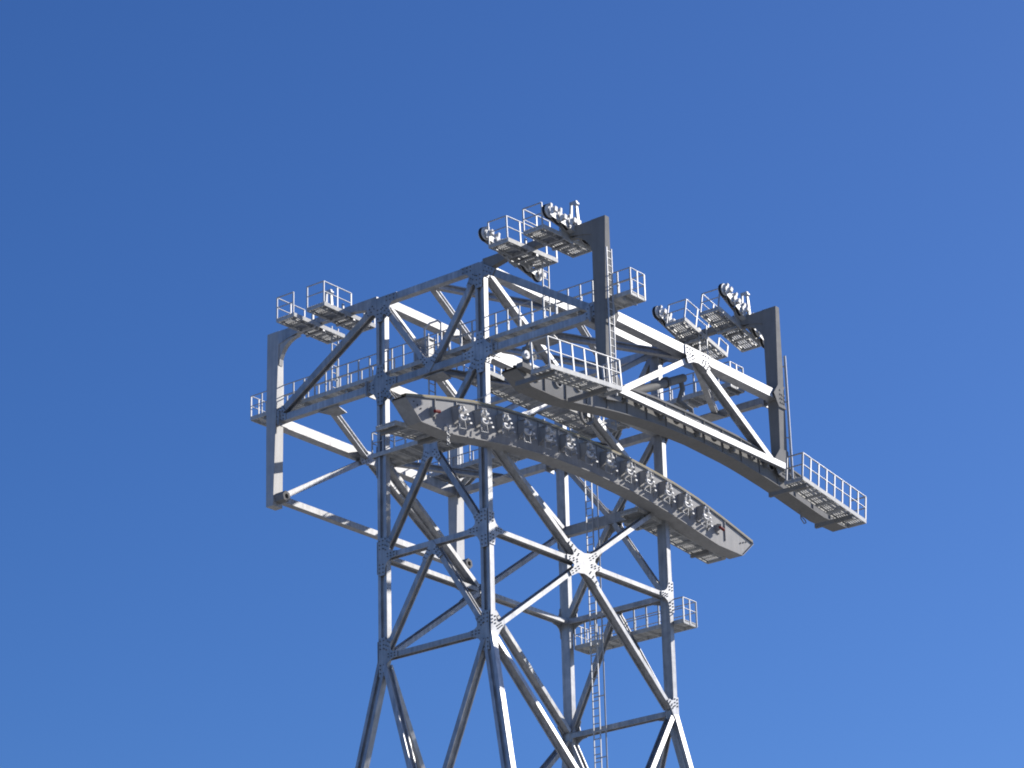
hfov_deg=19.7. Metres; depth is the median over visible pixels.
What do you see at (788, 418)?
ladder
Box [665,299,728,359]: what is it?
arm platform
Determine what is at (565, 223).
roller battery
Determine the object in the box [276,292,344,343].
arm platform
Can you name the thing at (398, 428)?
maintenance platform
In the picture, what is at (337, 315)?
arm platform
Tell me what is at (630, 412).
rope saddle
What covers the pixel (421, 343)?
control cabinet
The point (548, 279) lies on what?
ladder
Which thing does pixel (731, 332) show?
arm platform
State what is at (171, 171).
sky
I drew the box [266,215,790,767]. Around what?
lattice tower
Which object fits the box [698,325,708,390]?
ladder
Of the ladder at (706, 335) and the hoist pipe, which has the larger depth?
the ladder at (706, 335)
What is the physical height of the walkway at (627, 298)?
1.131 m
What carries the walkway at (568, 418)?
attached to the lattice tower
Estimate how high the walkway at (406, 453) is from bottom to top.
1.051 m
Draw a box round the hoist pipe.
[634,374,693,413]
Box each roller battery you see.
[478,226,546,281]
[541,202,590,247]
[652,305,698,344]
[718,283,763,347]
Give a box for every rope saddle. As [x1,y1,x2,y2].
[392,393,753,558]
[501,365,855,531]
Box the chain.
[446,424,449,444]
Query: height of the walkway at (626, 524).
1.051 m
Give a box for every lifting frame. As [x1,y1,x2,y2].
[325,289,333,304]
[569,200,579,224]
[740,291,750,314]
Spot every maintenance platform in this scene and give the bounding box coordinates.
[376,420,441,444]
[515,335,622,402]
[619,507,725,563]
[768,452,866,528]
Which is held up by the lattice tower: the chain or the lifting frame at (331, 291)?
the lifting frame at (331, 291)
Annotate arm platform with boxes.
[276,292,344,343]
[306,280,375,331]
[487,215,557,268]
[522,202,591,257]
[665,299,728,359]
[699,288,760,351]
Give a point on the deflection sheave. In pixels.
(583, 416)
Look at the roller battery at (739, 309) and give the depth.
113.47 m
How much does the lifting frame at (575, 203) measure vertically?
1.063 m
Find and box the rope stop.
[516,342,536,373]
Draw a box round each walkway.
[250,267,645,426]
[371,396,485,467]
[417,361,744,482]
[456,364,616,437]
[574,596,697,654]
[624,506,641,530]
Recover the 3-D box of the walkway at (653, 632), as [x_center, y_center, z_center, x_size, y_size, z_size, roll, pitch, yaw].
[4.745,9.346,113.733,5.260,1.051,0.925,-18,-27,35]
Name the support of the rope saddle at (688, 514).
attached to the lattice tower
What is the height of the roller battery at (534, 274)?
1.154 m
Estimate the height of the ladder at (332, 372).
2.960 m
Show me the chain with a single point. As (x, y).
(447, 439)
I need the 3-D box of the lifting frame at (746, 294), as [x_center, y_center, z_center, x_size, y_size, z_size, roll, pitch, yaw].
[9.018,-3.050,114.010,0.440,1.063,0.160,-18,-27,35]
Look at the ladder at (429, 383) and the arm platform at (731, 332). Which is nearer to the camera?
the ladder at (429, 383)
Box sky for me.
[0,0,1023,767]
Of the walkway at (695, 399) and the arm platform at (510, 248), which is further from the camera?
the walkway at (695, 399)
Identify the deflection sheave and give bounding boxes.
[579,412,593,425]
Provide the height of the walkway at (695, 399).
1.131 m
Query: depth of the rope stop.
98.87 m
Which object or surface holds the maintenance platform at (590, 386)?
attached to the rope saddle at (630, 412)
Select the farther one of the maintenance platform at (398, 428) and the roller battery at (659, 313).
the roller battery at (659, 313)
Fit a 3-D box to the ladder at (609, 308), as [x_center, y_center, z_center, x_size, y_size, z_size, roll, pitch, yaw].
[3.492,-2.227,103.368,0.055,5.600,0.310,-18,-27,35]
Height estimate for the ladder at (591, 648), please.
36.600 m
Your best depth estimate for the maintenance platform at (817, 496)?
109.82 m
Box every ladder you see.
[331,326,338,397]
[427,333,435,395]
[541,260,550,316]
[584,479,607,767]
[605,246,617,395]
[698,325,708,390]
[783,356,793,478]
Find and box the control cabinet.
[415,320,441,360]
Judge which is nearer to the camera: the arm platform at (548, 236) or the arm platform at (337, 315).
the arm platform at (548, 236)

